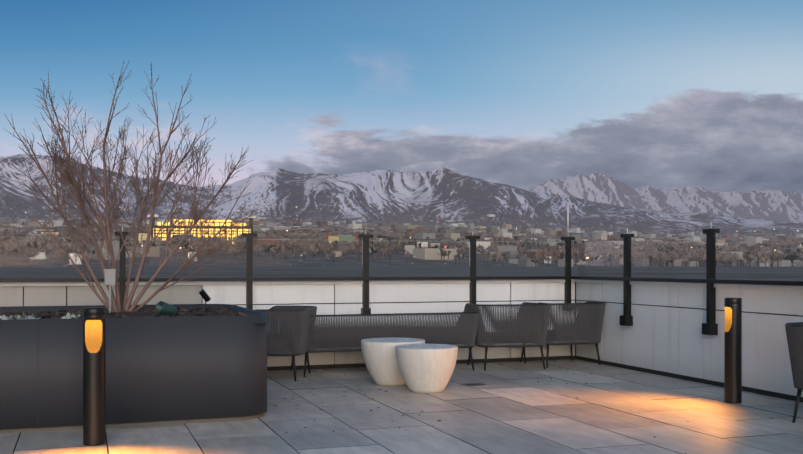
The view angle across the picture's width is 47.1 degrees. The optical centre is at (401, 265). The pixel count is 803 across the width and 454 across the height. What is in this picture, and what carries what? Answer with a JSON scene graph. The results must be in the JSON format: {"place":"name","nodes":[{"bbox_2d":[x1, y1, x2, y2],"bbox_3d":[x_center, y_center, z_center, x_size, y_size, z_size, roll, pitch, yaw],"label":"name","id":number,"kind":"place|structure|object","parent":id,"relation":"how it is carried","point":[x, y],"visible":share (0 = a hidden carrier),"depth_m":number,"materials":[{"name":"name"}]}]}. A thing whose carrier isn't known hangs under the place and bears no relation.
{"place":"outdoors","nodes":[
{"label":"outdoors","id":0,"kind":"place"},
{"bbox_2d":[0,359,802,453],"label":"terrace paving","id":1,"kind":"structure","parent":0,"point":[520,410],"depth_m":7.50,"materials":[{"name":"ceramic"}]},
{"bbox_2d":[83,307,105,445],"bbox_3d":[-2.191,0.788,6.563,0.152,0.970,0.152,0,0,-19],"label":"bollard light","id":2,"kind":"object","parent":1,"relation":"on","point":[94,376],"visible":1,"depth_m":6.51,"materials":[{"name":"black metal"}]},
{"bbox_2d":[0,304,266,433],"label":"planter","id":3,"kind":"object","parent":1,"relation":"on","point":[177,370],"visible":0.98,"depth_m":7.27,"materials":[{"name":"black metal"}]},
{"bbox_2d":[0,305,265,323],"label":"planter soil","id":4,"kind":"structure","parent":3,"relation":"in","point":[144,312],"depth_m":8.20,"materials":[{"name":"black soil"}]},
{"bbox_2d":[0,311,82,319],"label":"groundcover plants","id":5,"kind":"object","parent":4,"relation":"on","point":[25,316],"visible":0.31,"depth_m":7.49,"materials":[{"name":"grey plant"}]},
{"bbox_2d":[104,269,115,313],"bbox_3d":[-2.583,0.263,8.153,0.100,0.460,0.068,0,0,-19],"label":"stake","id":6,"kind":"object","parent":4,"relation":"on","point":[109,277],"visible":0.83,"depth_m":8.13,"materials":[{"name":"grey"}]},
{"bbox_2d":[1,60,264,311],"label":"bare tree","id":7,"kind":"object","parent":4,"relation":"on","point":[70,177],"visible":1,"depth_m":8.29,"materials":[{"name":"brown plant"}]},
{"bbox_2d":[155,301,176,315],"bbox_3d":[-2.050,0.389,8.013,0.112,0.158,0.182,0,0,41],"label":"rock","id":8,"kind":"object","parent":4,"relation":"on","point":[162,308],"visible":0.9,"depth_m":7.98,"materials":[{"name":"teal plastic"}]},
{"bbox_2d":[199,289,210,312],"bbox_3d":[-1.945,0.378,9.091,0.123,0.289,0.069,0,0,-19],"label":"landscape spotlight","id":9,"kind":"object","parent":4,"relation":"on","point":[204,295],"visible":0.96,"depth_m":9.07,"materials":[{"name":"black metal"}]},
{"bbox_2d":[255,306,316,381],"bbox_3d":[-1.448,0.878,10.480,0.871,0.794,0.979,0,0,6],"label":"lounge chair","id":10,"kind":"object","parent":1,"relation":"on","point":[280,342],"visible":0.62,"depth_m":10.04,"materials":[{"name":"grey"}]},
{"bbox_2d":[287,311,478,376],"bbox_3d":[-0.228,0.918,11.101,2.299,0.714,0.891,0,0,-19],"label":"outdoor sofa","id":11,"kind":"object","parent":1,"relation":"on","point":[333,336],"visible":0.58,"depth_m":10.69,"materials":[{"name":"grey"}]},
{"bbox_2d":[361,337,424,385],"bbox_3d":[-0.096,1.036,9.866,0.690,0.474,0.660,0,0,-19],"label":"side table","id":12,"kind":"object","parent":1,"relation":"on","point":[379,358],"visible":0.71,"depth_m":9.62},
{"bbox_2d":[395,344,457,393],"bbox_3d":[0.254,1.044,9.283,0.630,0.457,0.630,0,0,-19],"label":"side table","id":13,"kind":"object","parent":1,"relation":"on","point":[425,368],"visible":1,"depth_m":9.06,"materials":[{"name":"white ceramic"}]},
{"bbox_2d":[462,383,488,386],"bbox_3d":[0.778,1.269,9.771,0.220,0.006,0.220,0,0,-19],"label":"floor drain","id":14,"kind":"object","parent":1,"relation":"on","point":[473,384],"visible":1,"depth_m":9.76,"materials":[{"name":"metal"}]},
{"bbox_2d":[464,302,550,370],"bbox_3d":[1.304,0.873,11.505,0.979,0.804,0.871,0,0,-13],"label":"lounge chair","id":15,"kind":"object","parent":1,"relation":"on","point":[508,327],"visible":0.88,"depth_m":11.12,"materials":[{"name":"grey"}]},
{"bbox_2d":[274,361,782,453],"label":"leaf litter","id":16,"kind":"object","parent":1,"relation":"on","point":[461,388],"visible":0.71,"depth_m":8.83,"materials":[{"name":"brown plant"}]},
{"bbox_2d":[516,301,605,367],"bbox_3d":[2.048,0.873,11.871,0.989,0.804,0.895,0,0,-19],"label":"lounge chair","id":17,"kind":"object","parent":1,"relation":"on","point":[585,326],"visible":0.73,"depth_m":11.50,"materials":[{"name":"grey"}]},
{"bbox_2d":[724,298,741,402],"bbox_3d":[3.080,0.788,8.547,0.152,0.970,0.152,0,0,-19],"label":"bollard light","id":18,"kind":"object","parent":1,"relation":"on","point":[733,354],"visible":1,"depth_m":8.49,"materials":[{"name":"black metal"}]},
{"bbox_2d":[785,322,802,422],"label":"lounge chair","id":19,"kind":"object","parent":1,"relation":"on","point":[794,332],"visible":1,"depth_m":7.35,"materials":[{"name":"grey"}]},
{"bbox_2d":[0,154,802,282],"bbox_3d":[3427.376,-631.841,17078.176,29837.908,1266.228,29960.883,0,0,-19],"label":"mountain landscape","id":20,"kind":"structure","parent":0,"point":[600,197],"depth_m":5380.99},
{"bbox_2d":[0,203,802,266],"bbox_3d":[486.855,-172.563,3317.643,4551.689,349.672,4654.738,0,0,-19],"label":"city buildings","id":21,"kind":"structure","parent":20,"relation":"on","point":[420,253],"depth_m":1557.11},
{"bbox_2d":[0,191,802,266],"bbox_3d":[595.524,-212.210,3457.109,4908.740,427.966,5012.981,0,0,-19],"label":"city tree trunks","id":22,"kind":"object","parent":20,"relation":"on","point":[318,252],"visible":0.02,"depth_m":926.01,"materials":[{"name":"brown plant"}]},
{"bbox_2d":[0,191,802,263],"bbox_3d":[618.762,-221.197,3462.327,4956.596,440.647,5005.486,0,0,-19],"label":"trees","id":23,"kind":"object","parent":22,"relation":"on","point":[403,239],"visible":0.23,"depth_m":1203.93,"materials":[{"name":"brown plant"}]},
{"bbox_2d":[0,0,802,192],"label":"sky","id":24,"kind":"structure","parent":0,"point":[523,94],"materials":[{"name":"blue"}]},
{"bbox_3d":[-5.387,22.820,-1.459,24.410,42.905,21.910,0,0,-19],"label":"tower wall","id":25,"kind":"object","parent":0,"visible":0},
{"bbox_3d":[-3.487,1.338,-0.796,20.405,0.050,21.920,0,0,-19],"label":"roof slab","id":26,"kind":"object","parent":25,"relation":"on","visible":0},
{"bbox_2d":[0,279,802,401],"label":"parapet wall","id":27,"kind":"structure","parent":26,"relation":"on","point":[663,335],"depth_m":10.91,"materials":[{"name":"concrete"}]},
{"bbox_2d":[0,202,802,334],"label":"guard railing","id":28,"kind":"object","parent":27,"relation":"on","point":[710,326],"visible":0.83,"depth_m":10.98,"materials":[{"name":"black metal"}]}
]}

